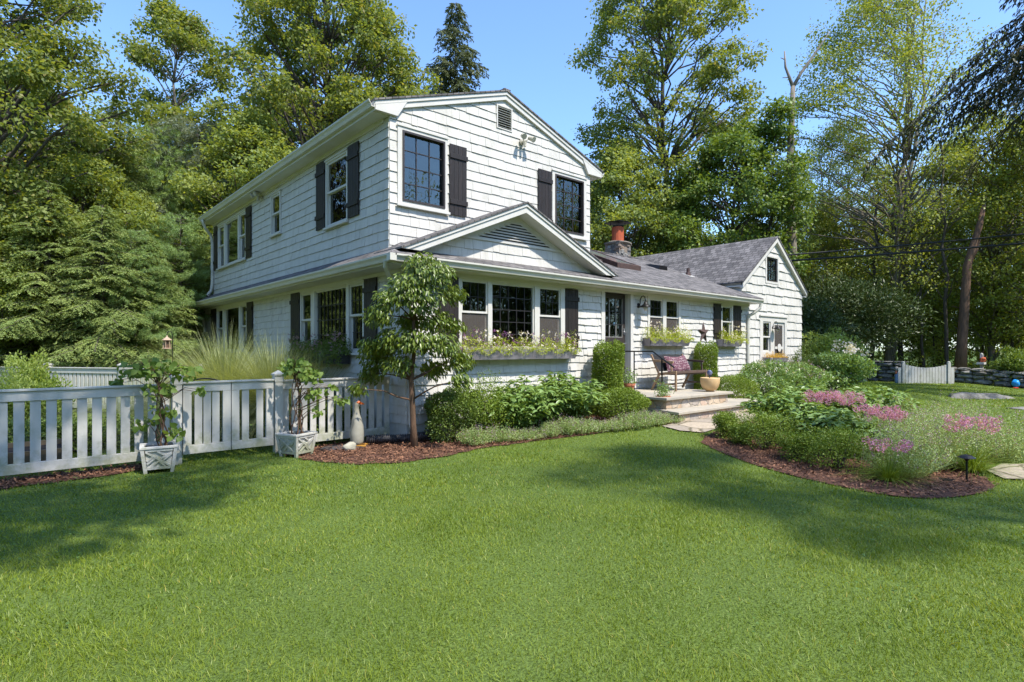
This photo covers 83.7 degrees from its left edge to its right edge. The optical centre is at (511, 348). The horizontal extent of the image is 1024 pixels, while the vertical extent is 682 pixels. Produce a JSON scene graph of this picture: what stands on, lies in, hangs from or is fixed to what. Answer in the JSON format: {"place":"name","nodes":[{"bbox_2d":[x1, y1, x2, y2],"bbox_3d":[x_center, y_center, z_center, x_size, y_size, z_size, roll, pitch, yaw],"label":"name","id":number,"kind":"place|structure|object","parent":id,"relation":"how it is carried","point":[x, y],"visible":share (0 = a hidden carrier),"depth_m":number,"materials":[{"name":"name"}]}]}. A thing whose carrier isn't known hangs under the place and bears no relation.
{"place":"outdoors","nodes":[
{"label":"outdoors","id":0,"kind":"place"},
{"bbox_2d":[0,351,1023,681],"bbox_3d":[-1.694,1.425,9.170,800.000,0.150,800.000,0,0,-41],"label":"ground","id":1,"kind":"structure","parent":0,"point":[550,613],"depth_m":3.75,"materials":[{"name":"green plant"}]},
{"bbox_2d":[3,347,54,419],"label":"garden plant","id":2,"kind":"object","parent":1,"relation":"on","point":[29,365],"visible":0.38,"depth_m":10.88,"materials":[{"name":"green plant"}]},
{"bbox_2d":[0,370,73,438],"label":"garden plant","id":3,"kind":"object","parent":1,"relation":"on","point":[10,385],"visible":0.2,"depth_m":9.52,"materials":[{"name":"green plant"}]},
{"bbox_2d":[0,211,76,363],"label":"tree","id":4,"kind":"object","parent":1,"relation":"on","point":[6,270],"visible":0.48,"depth_m":14.83,"materials":[{"name":"green plant"}]},
{"bbox_2d":[8,368,76,426],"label":"garden plant","id":5,"kind":"object","parent":1,"relation":"on","point":[51,382],"visible":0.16,"depth_m":9.88,"materials":[{"name":"green plant"}]},
{"bbox_2d":[0,180,137,408],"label":"hemlock tree","id":6,"kind":"object","parent":1,"relation":"on","point":[48,279],"visible":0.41,"depth_m":15.03,"materials":[{"name":"green plant"}]},
{"bbox_2d":[0,462,142,489],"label":"mulch bed","id":7,"kind":"object","parent":1,"relation":"on","point":[79,472],"visible":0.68,"depth_m":6.68,"materials":[{"name":"brown wood"}]},
{"bbox_2d":[0,0,173,295],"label":"maple tree","id":8,"kind":"object","parent":1,"relation":"on","point":[41,59],"visible":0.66,"depth_m":16.61,"materials":[{"name":"green plant"}]},
{"bbox_2d":[0,374,182,475],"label":"picket fence","id":9,"kind":"object","parent":1,"relation":"on","point":[18,398],"visible":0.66,"depth_m":6.74,"materials":[{"name":"white paint"}]},
{"bbox_2d":[182,379,273,454],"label":"garden gate","id":10,"kind":"structure","parent":9,"relation":"attached to","point":[229,389],"depth_m":7.80,"materials":[{"name":"white paint"}]},
{"bbox_2d":[15,148,171,343],"bbox_3d":[-13.183,-2.267,17.607,4.809,7.758,4.637,0,0,-20],"label":"maple tree","id":11,"kind":"object","parent":1,"relation":"on","point":[127,205],"visible":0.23,"depth_m":17.30,"materials":[{"name":"green plant"}]},
{"bbox_2d":[5,205,193,410],"bbox_3d":[-11.322,-0.969,15.429,5.868,5.938,5.608,0,0,26],"label":"hemlock tree","id":12,"kind":"object","parent":1,"relation":"on","point":[105,320],"visible":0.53,"depth_m":15.07,"materials":[{"name":"green plant"}]},
{"bbox_2d":[0,362,204,414],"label":"picket fence","id":13,"kind":"object","parent":1,"relation":"on","point":[76,377],"visible":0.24,"depth_m":13.33,"materials":[{"name":"white paint"}]},
{"bbox_2d":[8,413,211,452],"bbox_3d":[-6.338,1.223,8.351,3.963,0.630,1.032,0,0,-41],"label":"ground cover plant","id":14,"kind":"object","parent":1,"relation":"on","point":[59,432],"visible":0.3,"depth_m":8.24,"materials":[{"name":"green plant"}]},
{"bbox_2d":[45,226,211,378],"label":"tree","id":15,"kind":"object","parent":1,"relation":"on","point":[156,332],"visible":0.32,"depth_m":15.82,"materials":[{"name":"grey plant"}]},
{"bbox_2d":[77,99,186,332],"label":"hemlock tree","id":16,"kind":"object","parent":1,"relation":"on","point":[129,181],"visible":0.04,"depth_m":19.98,"materials":[{"name":"green plant"}]},
{"bbox_2d":[67,188,198,336],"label":"maple tree","id":17,"kind":"object","parent":1,"relation":"on","point":[152,219],"visible":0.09,"depth_m":18.71,"materials":[{"name":"green plant"}]},
{"bbox_2d":[55,235,220,384],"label":"hemlock tree","id":18,"kind":"object","parent":1,"relation":"on","point":[180,313],"visible":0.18,"depth_m":16.29,"materials":[{"name":"green plant"}]},
{"bbox_2d":[139,441,177,473],"bbox_3d":[-4.344,1.336,7.036,0.400,0.328,0.400,0,0,-32],"label":"planter box","id":19,"kind":"object","parent":1,"relation":"on","point":[154,456],"visible":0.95,"depth_m":6.90,"materials":[{"name":"white paint"}]},
{"bbox_2d":[108,357,205,445],"bbox_3d":[-4.358,0.659,7.057,1.200,1.129,0.509,0,0,14],"label":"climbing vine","id":20,"kind":"object","parent":19,"relation":"in","point":[147,372],"visible":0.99,"depth_m":7.02,"materials":[{"name":"green plant"}]},
{"bbox_2d":[101,121,218,334],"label":"white pine","id":21,"kind":"object","parent":1,"relation":"on","point":[174,203],"visible":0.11,"depth_m":20.91,"materials":[{"name":"grey plant"}]},
{"bbox_2d":[75,0,253,288],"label":"maple tree","id":22,"kind":"object","parent":1,"relation":"on","point":[182,32],"visible":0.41,"depth_m":24.48,"materials":[{"name":"green plant"}]},
{"bbox_2d":[134,210,213,362],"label":"white pine","id":23,"kind":"object","parent":1,"relation":"on","point":[198,274],"visible":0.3,"depth_m":18.31,"materials":[{"name":"grey plant"}]},
{"bbox_2d":[124,111,246,355],"bbox_3d":[-12.415,-3.774,22.587,6.198,10.814,5.905,0,0,-41],"label":"silver pine","id":24,"kind":"object","parent":1,"relation":"on","point":[189,132],"visible":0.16,"depth_m":21.55,"materials":[{"name":"grey plant"}]},
{"bbox_2d":[26,318,367,453],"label":"ornamental grass","id":25,"kind":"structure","parent":1,"relation":"on","point":[218,361],"depth_m":10.81,"materials":[{"name":"green plant"}]},
{"bbox_2d":[74,325,360,454],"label":"ornamental grass","id":26,"kind":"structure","parent":1,"relation":"on","point":[267,366],"depth_m":10.18,"materials":[{"name":"green plant"}]},
{"bbox_2d":[155,104,299,314],"bbox_3d":[-9.525,-3.620,21.021,6.266,10.484,6.499,0,0,-41],"label":"maple tree","id":27,"kind":"object","parent":1,"relation":"on","point":[240,177],"visible":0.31,"depth_m":19.97,"materials":[{"name":"green plant"}]},
{"bbox_2d":[175,0,442,208],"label":"maple tree","id":28,"kind":"object","parent":1,"relation":"on","point":[366,26],"visible":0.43,"depth_m":22.34,"materials":[{"name":"green plant"}]},
{"bbox_2d":[271,370,390,453],"bbox_3d":[-2.739,0.927,8.853,1.880,1.245,0.150,0,0,-41],"label":"picket fence","id":29,"kind":"object","parent":1,"relation":"on","point":[282,387],"visible":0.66,"depth_m":8.79,"materials":[{"name":"white paint"}]},
{"bbox_2d":[419,3,489,93],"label":"spruce tree","id":30,"kind":"object","parent":1,"relation":"on","point":[465,56],"visible":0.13,"depth_m":30.64,"materials":[{"name":"green plant"}]},
{"bbox_2d":[285,414,671,463],"bbox_3d":[-0.333,1.419,9.504,6.475,0.138,2.151,0,0,-33],"label":"mulch bed","id":31,"kind":"object","parent":1,"relation":"on","point":[394,446],"visible":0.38,"depth_m":8.30,"materials":[{"name":"brown wood"}]},
{"bbox_2d":[275,430,317,457],"bbox_3d":[-3.030,1.336,8.040,0.400,0.328,0.400,0,0,25],"label":"planter box","id":32,"kind":"object","parent":31,"relation":"on","point":[295,444],"visible":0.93,"depth_m":7.92,"materials":[{"name":"white paint"}]},
{"bbox_2d":[277,357,349,433],"bbox_3d":[-2.799,0.666,8.024,1.060,1.115,0.426,0,0,6],"label":"climbing vine","id":33,"kind":"object","parent":32,"relation":"in","point":[301,365],"visible":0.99,"depth_m":8.01,"materials":[{"name":"green plant"}]},
{"bbox_2d":[345,251,476,447],"bbox_3d":[-1.492,0.041,8.620,1.928,3.024,1.169,0,0,-2],"label":"young tree","id":34,"kind":"object","parent":31,"relation":"on","point":[427,271],"visible":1,"depth_m":8.46,"materials":[{"name":"green plant"}]},
{"bbox_2d":[424,385,488,442],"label":"round shrub","id":35,"kind":"object","parent":31,"relation":"on","point":[435,413],"visible":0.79,"depth_m":9.03,"materials":[{"name":"green plant"}]},
{"bbox_2d":[450,366,515,437],"bbox_3d":[-0.476,0.897,9.510,1.245,1.224,1.204,0,0,-41],"label":"twiggy shrub","id":36,"kind":"object","parent":31,"relation":"on","point":[489,399],"visible":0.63,"depth_m":9.37,"materials":[{"name":"green plant"}]},
{"bbox_2d":[484,385,558,430],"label":"peony plant","id":37,"kind":"object","parent":31,"relation":"on","point":[523,418],"visible":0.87,"depth_m":9.55,"materials":[{"name":"green plant"}]},
{"bbox_2d":[508,383,574,426],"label":"peony plant","id":38,"kind":"object","parent":31,"relation":"on","point":[554,414],"visible":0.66,"depth_m":9.86,"materials":[{"name":"green plant"}]},
{"bbox_2d":[545,374,607,422],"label":"peony plant","id":39,"kind":"object","parent":31,"relation":"on","point":[578,410],"visible":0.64,"depth_m":10.16,"materials":[{"name":"green plant"}]},
{"bbox_2d":[596,385,651,420],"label":"round shrub","id":40,"kind":"object","parent":31,"relation":"on","point":[639,400],"visible":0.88,"depth_m":10.63,"materials":[{"name":"green plant"}]},
{"bbox_2d":[187,88,807,441],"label":"house","id":41,"kind":"structure","parent":1,"relation":"on","point":[485,195],"depth_m":11.46,"materials":[{"name":"white paint"}]},
{"bbox_2d":[216,301,245,352],"bbox_3d":[-7.991,-0.584,16.462,0.300,1.392,3.030,0,0,-41],"label":"window","id":42,"kind":"structure","parent":41,"relation":"in","point":[234,311],"depth_m":16.44,"materials":[{"name":"white paint"}]},
{"bbox_2d":[216,209,246,270],"bbox_3d":[-7.975,-3.074,16.443,0.300,1.372,2.800,0,0,-41],"label":"window","id":43,"kind":"structure","parent":41,"relation":"in","point":[231,232],"depth_m":16.44,"materials":[{"name":"glass"}]},
{"bbox_2d":[268,189,281,237],"bbox_3d":[-5.621,-3.214,13.626,0.130,1.052,0.740,0,0,-41],"label":"window","id":44,"kind":"structure","parent":41,"relation":"in","point":[275,197],"depth_m":13.70,"materials":[{"name":"white paint"}]},
{"bbox_2d":[290,353,349,363],"bbox_3d":[-3.917,0.180,11.476,0.231,0.200,2.500,0,0,-41],"label":"flower box","id":45,"kind":"object","parent":41,"relation":"attached to","point":[346,359],"visible":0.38,"depth_m":10.63,"materials":[{"name":"wood"}]},
{"bbox_2d":[285,328,355,370],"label":"trailing flowers","id":46,"kind":"object","parent":45,"relation":"in","point":[338,349],"visible":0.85,"depth_m":11.05,"materials":[{"name":"green plant"}]},
{"bbox_2d":[299,278,364,354],"bbox_3d":[-3.548,-0.574,11.387,0.300,1.372,3.040,0,0,-41],"label":"window","id":47,"kind":"structure","parent":41,"relation":"in","point":[338,307],"depth_m":11.18,"materials":[{"name":"white paint"}]},
{"bbox_2d":[323,148,348,230],"bbox_3d":[-3.346,-3.064,11.119,0.250,1.392,1.050,0,0,-41],"label":"window","id":48,"kind":"structure","parent":41,"relation":"in","point":[336,165],"depth_m":11.18,"materials":[{"name":"glass"}]},
{"bbox_2d":[396,123,449,214],"bbox_3d":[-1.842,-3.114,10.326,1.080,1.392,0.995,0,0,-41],"label":"window","id":49,"kind":"structure","parent":41,"relation":"in","point":[422,156],"depth_m":10.01,"materials":[{"name":"glass"}]},
{"bbox_2d":[458,275,565,348],"bbox_3d":[-0.090,-0.594,10.860,2.700,1.332,0.600,0,0,-41],"label":"window","id":50,"kind":"structure","parent":41,"relation":"in","point":[516,307],"depth_m":10.65,"materials":[{"name":"white paint"}]},
{"bbox_2d":[458,349,577,359],"bbox_3d":[0.187,0.095,10.612,2.830,0.190,0.231,0,0,-41],"label":"flower box","id":51,"kind":"object","parent":41,"relation":"attached to","point":[516,354],"visible":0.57,"depth_m":10.45,"materials":[{"name":"wood"}]},
{"bbox_2d":[459,329,581,356],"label":"trailing flowers","id":52,"kind":"object","parent":51,"relation":"in","point":[530,345],"visible":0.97,"depth_m":10.47,"materials":[{"name":"green plant"}]},
{"bbox_2d":[552,168,588,240],"bbox_3d":[1.222,-3.114,12.490,1.140,1.392,0.215,0,0,-41],"label":"window","id":53,"kind":"structure","parent":41,"relation":"in","point":[569,191],"depth_m":12.51,"materials":[{"name":"white paint"}]},
{"bbox_2d":[605,293,625,382],"bbox_3d":[2.261,-0.230,12.773,0.887,2.010,0.107,0,0,-41],"label":"door","id":54,"kind":"structure","parent":41,"relation":"in","point":[614,303],"depth_m":12.85,"materials":[{"name":"wood"}]},
{"bbox_2d":[647,294,681,337],"bbox_3d":[3.692,-0.694,13.858,1.440,1.172,0.130,0,0,-41],"label":"window","id":55,"kind":"structure","parent":41,"relation":"in","point":[667,311],"depth_m":13.82,"materials":[{"name":"white paint"}]},
{"bbox_2d":[173,164,1023,380],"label":"distant woods","id":56,"kind":"object","parent":1,"relation":"on","point":[975,351],"visible":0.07,"depth_m":28.62,"materials":[{"name":"green plant"}]},
{"bbox_2d":[590,339,625,416],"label":"boxwood column","id":57,"kind":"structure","parent":1,"relation":"on","point":[611,370],"depth_m":11.50,"materials":[{"name":"green plant"}]},
{"bbox_2d":[590,140,687,256],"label":"maple tree","id":58,"kind":"object","parent":1,"relation":"on","point":[619,171],"visible":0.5,"depth_m":24.55,"materials":[{"name":"green plant"}]},
{"bbox_2d":[564,0,772,237],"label":"maple tree","id":59,"kind":"object","parent":1,"relation":"on","point":[659,17],"visible":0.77,"depth_m":26.31,"materials":[{"name":"green plant"}]},
{"bbox_2d":[603,388,760,421],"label":"front steps","id":60,"kind":"structure","parent":1,"relation":"on","point":[691,404],"depth_m":11.39,"materials":[{"name":"stone"}]},
{"bbox_2d":[650,354,706,390],"bbox_3d":[3.810,0.521,13.055,1.275,0.817,0.680,0,0,-41],"label":"bench","id":61,"kind":"object","parent":60,"relation":"on","point":[656,359],"visible":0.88,"depth_m":12.84,"materials":[{"name":"brown wood"}]},
{"bbox_2d":[644,113,819,271],"bbox_3d":[9.266,-4.189,25.094,7.002,11.374,6.922,0,0,0],"label":"maple tree","id":62,"kind":"object","parent":1,"relation":"on","point":[698,186],"visible":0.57,"depth_m":23.73,"materials":[{"name":"green plant"}]},
{"bbox_2d":[722,92,821,275],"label":"sapling tree","id":63,"kind":"object","parent":1,"relation":"on","point":[777,128],"visible":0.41,"depth_m":24.13,"materials":[{"name":"green plant"}]},
{"bbox_2d":[781,31,829,257],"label":"dead tree","id":64,"kind":"object","parent":1,"relation":"on","point":[793,241],"visible":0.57,"depth_m":24.42,"materials":[{"name":"wood"}]},
{"bbox_2d":[781,209,860,344],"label":"airy tree","id":65,"kind":"object","parent":1,"relation":"on","point":[830,227],"visible":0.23,"depth_m":30.99,"materials":[{"name":"green plant"}]},
{"bbox_2d":[801,293,860,358],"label":"rhododendron","id":66,"kind":"object","parent":1,"relation":"on","point":[812,324],"visible":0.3,"depth_m":21.66,"materials":[{"name":"green plant"}]},
{"bbox_2d":[801,325,869,385],"bbox_3d":[11.502,0.224,20.995,2.715,2.275,2.854,0,0,8],"label":"hydrangea","id":67,"kind":"object","parent":1,"relation":"on","point":[822,339],"visible":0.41,"depth_m":20.40,"materials":[{"name":"green plant"}]},
{"bbox_2d":[775,111,919,344],"bbox_3d":[19.116,-6.003,33.060,7.915,14.951,8.470,0,0,13],"label":"airy tree","id":68,"kind":"object","parent":1,"relation":"on","point":[836,125],"visible":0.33,"depth_m":32.13,"materials":[{"name":"green plant"}]},
{"bbox_2d":[696,419,1014,498],"bbox_3d":[5.675,1.424,9.290,7.315,0.128,4.073,0,0,-41],"label":"mulch bed","id":69,"kind":"object","parent":1,"relation":"on","point":[891,486],"visible":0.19,"depth_m":6.73,"materials":[{"name":"brown wood"}]},
{"bbox_2d":[732,405,803,451],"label":"boxwood","id":70,"kind":"object","parent":69,"relation":"on","point":[765,424],"visible":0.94,"depth_m":8.31,"materials":[{"name":"green plant"}]},
{"bbox_2d":[734,386,809,430],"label":"peony plant","id":71,"kind":"object","parent":69,"relation":"on","point":[776,402],"visible":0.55,"depth_m":9.34,"materials":[{"name":"green plant"}]},
{"bbox_2d":[774,429,822,462],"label":"boxwood","id":72,"kind":"object","parent":69,"relation":"on","point":[793,443],"visible":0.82,"depth_m":7.59,"materials":[{"name":"green plant"}]},
{"bbox_2d":[769,400,855,446],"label":"peony plant","id":73,"kind":"object","parent":69,"relation":"on","point":[810,413],"visible":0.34,"depth_m":8.50,"materials":[{"name":"green plant"}]},
{"bbox_2d":[801,389,865,409],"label":"chive plant","id":74,"kind":"object","parent":69,"relation":"on","point":[835,396],"visible":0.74,"depth_m":9.12,"materials":[{"name":"pink plant"}]},
{"bbox_2d":[797,423,879,472],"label":"boxwood","id":75,"kind":"object","parent":69,"relation":"on","point":[843,439],"visible":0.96,"depth_m":7.03,"materials":[{"name":"green plant"}]},
{"bbox_2d":[808,408,893,452],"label":"peony plant","id":76,"kind":"object","parent":69,"relation":"on","point":[856,423],"visible":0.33,"depth_m":7.86,"materials":[{"name":"green plant"}]},
{"bbox_2d":[839,403,907,455],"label":"chive plant","id":77,"kind":"object","parent":69,"relation":"on","point":[882,415],"visible":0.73,"depth_m":7.84,"materials":[{"name":"pink plant"}]},
{"bbox_2d":[846,384,923,425],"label":"peony plant","id":78,"kind":"object","parent":69,"relation":"on","point":[887,400],"visible":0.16,"depth_m":9.80,"materials":[{"name":"green plant"}]},
{"bbox_2d":[850,419,957,477],"bbox_3d":[4.613,1.149,6.796,1.143,0.735,1.169,0,0,-41],"label":"catmint","id":79,"kind":"object","parent":69,"relation":"on","point":[911,463],"visible":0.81,"depth_m":6.68,"materials":[{"name":"green plant"}]},
{"bbox_2d":[876,405,996,468],"bbox_3d":[5.372,1.105,7.324,1.368,0.794,1.317,0,0,-41],"label":"catmint","id":80,"kind":"object","parent":69,"relation":"on","point":[961,449],"visible":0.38,"depth_m":7.14,"materials":[{"name":"green plant"}]},
{"bbox_2d":[892,398,1016,458],"bbox_3d":[5.994,1.075,7.773,1.460,0.855,1.468,0,0,-41],"label":"catmint","id":81,"kind":"object","parent":69,"relation":"on","point":[975,436],"visible":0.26,"depth_m":7.58,"materials":[{"name":"green plant"}]},
{"bbox_2d":[802,269,944,360],"bbox_3d":[15.585,-1.070,26.444,6.349,4.856,6.139,0,0,-3],"label":"rhododendron","id":82,"kind":"object","parent":1,"relation":"on","point":[871,301],"visible":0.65,"depth_m":24.74,"materials":[{"name":"green plant"}]},
{"bbox_2d":[833,436,952,490],"bbox_3d":[4.235,1.266,6.525,1.410,0.559,1.452,0,0,-41],"label":"chive plant","id":83,"kind":"object","parent":1,"relation":"on","point":[889,474],"visible":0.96,"depth_m":6.44,"materials":[{"name":"green plant"}]},
{"bbox_2d":[763,0,1023,373],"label":"airy tree","id":84,"kind":"object","parent":1,"relation":"on","point":[898,263],"visible":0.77,"depth_m":27.77,"materials":[{"name":"green plant"}]},
{"bbox_2d":[899,287,943,366],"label":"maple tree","id":85,"kind":"object","parent":1,"relation":"on","point":[914,356],"visible":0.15,"depth_m":33.60,"materials":[{"name":"green plant"}]},
{"bbox_2d":[898,361,953,383],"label":"garden gate","id":86,"kind":"structure","parent":1,"relation":"on","point":[944,374],"depth_m":22.39,"materials":[{"name":"white paint"}]},
{"bbox_2d":[861,0,1023,199],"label":"spruce tree","id":87,"kind":"object","parent":1,"relation":"on","point":[1014,89],"visible":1,"depth_m":18.75,"materials":[{"name":"green plant"}]},
{"bbox_2d":[921,143,973,364],"bbox_3d":[19.728,-3.926,25.689,2.105,11.162,1.102,0,0,21],"label":"tree stem","id":88,"kind":"object","parent":1,"relation":"on","point":[946,338],"visible":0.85,"depth_m":26.03,"materials":[{"name":"brown plant"}]},
{"bbox_2d":[877,137,1021,365],"bbox_3d":[25.669,-5.581,34.025,7.986,14.097,7.463,0,0,-6],"label":"airy tree","id":89,"kind":"object","parent":1,"relation":"on","point":[934,207],"visible":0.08,"depth_m":33.63,"materials":[{"name":"green plant"}]},
{"bbox_2d":[889,105,1023,375],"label":"airy tree","id":90,"kind":"object","parent":1,"relation":"on","point":[993,333],"visible":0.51,"depth_m":26.51,"materials":[{"name":"green plant"}]},
{"bbox_2d":[954,205,985,376],"bbox_3d":[20.010,-2.525,25.062,1.361,7.548,0.495,0,0,-8],"label":"broken trunk","id":91,"kind":"object","parent":1,"relation":"on","point":[962,340],"visible":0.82,"depth_m":24.88,"materials":[{"name":"brown plant"}]},
{"bbox_2d":[923,413,1023,482],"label":"chive plant","id":92,"kind":"object","parent":1,"relation":"on","point":[974,466],"visible":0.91,"depth_m":6.87,"materials":[{"name":"green plant"}]},
{"bbox_2d":[944,107,1023,343],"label":"airy tree","id":93,"kind":"object","parent":1,"relation":"on","point":[1018,152],"visible":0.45,"depth_m":25.81,"materials":[{"name":"green plant"}]},
{"bbox_2d":[951,367,1023,387],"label":"stone wall","id":94,"kind":"structure","parent":1,"relation":"on","point":[979,376],"depth_m":22.43,"materials":[{"name":"grey stone"}]},
{"bbox_2d":[977,417,1023,462],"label":"catmint","id":95,"kind":"object","parent":1,"relation":"on","point":[1011,456],"visible":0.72,"depth_m":7.49,"materials":[{"name":"green plant"}]},
{"bbox_2d":[987,345,1023,386],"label":"dark bush","id":96,"kind":"object","parent":1,"relation":"on","point":[1014,361],"visible":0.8,"depth_m":22.06,"materials":[{"name":"green plant"}]},
{"bbox_2d":[0,0,1023,350],"label":"sky","id":97,"kind":"structure","parent":0,"point":[523,44],"materials":[{"name":"blue"}]},
{"bbox_2d":[692,340,718,389],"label":"boxwood column","id":98,"kind":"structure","parent":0,"point":[702,352],"depth_m":14.26,"materials":[{"name":"green plant"}]},
{"bbox_2d":[663,412,1023,478],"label":"path","id":99,"kind":"structure","parent":0,"point":[701,425],"depth_m":9.84,"materials":[{"name":"beige stone"}]},
{"label":"mulch bed","id":100,"kind":"structure","parent":0,"visible":0},
{"bbox_2d":[715,373,760,398],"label":"round shrub","id":101,"kind":"object","parent":100,"relation":"on","point":[741,382],"visible":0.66,"depth_m":13.51,"materials":[{"name":"green plant"}]},
{"bbox_2d":[733,358,801,398],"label":"flowering shrub","id":102,"kind":"object","parent":100,"relation":"on","point":[758,371],"visible":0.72,"depth_m":14.68,"materials":[{"name":"green plant"}]},
{"bbox_2d":[768,360,832,394],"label":"flowering shrub","id":103,"kind":"object","parent":100,"relation":"on","point":[816,372],"visible":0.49,"depth_m":15.76,"materials":[{"name":"green plant"}]},
{"bbox_2d":[806,339,879,390],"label":"hydrangea","id":104,"kind":"object","parent":100,"relation":"on","point":[833,361],"visible":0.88,"depth_m":18.09,"materials":[{"name":"green plant"}]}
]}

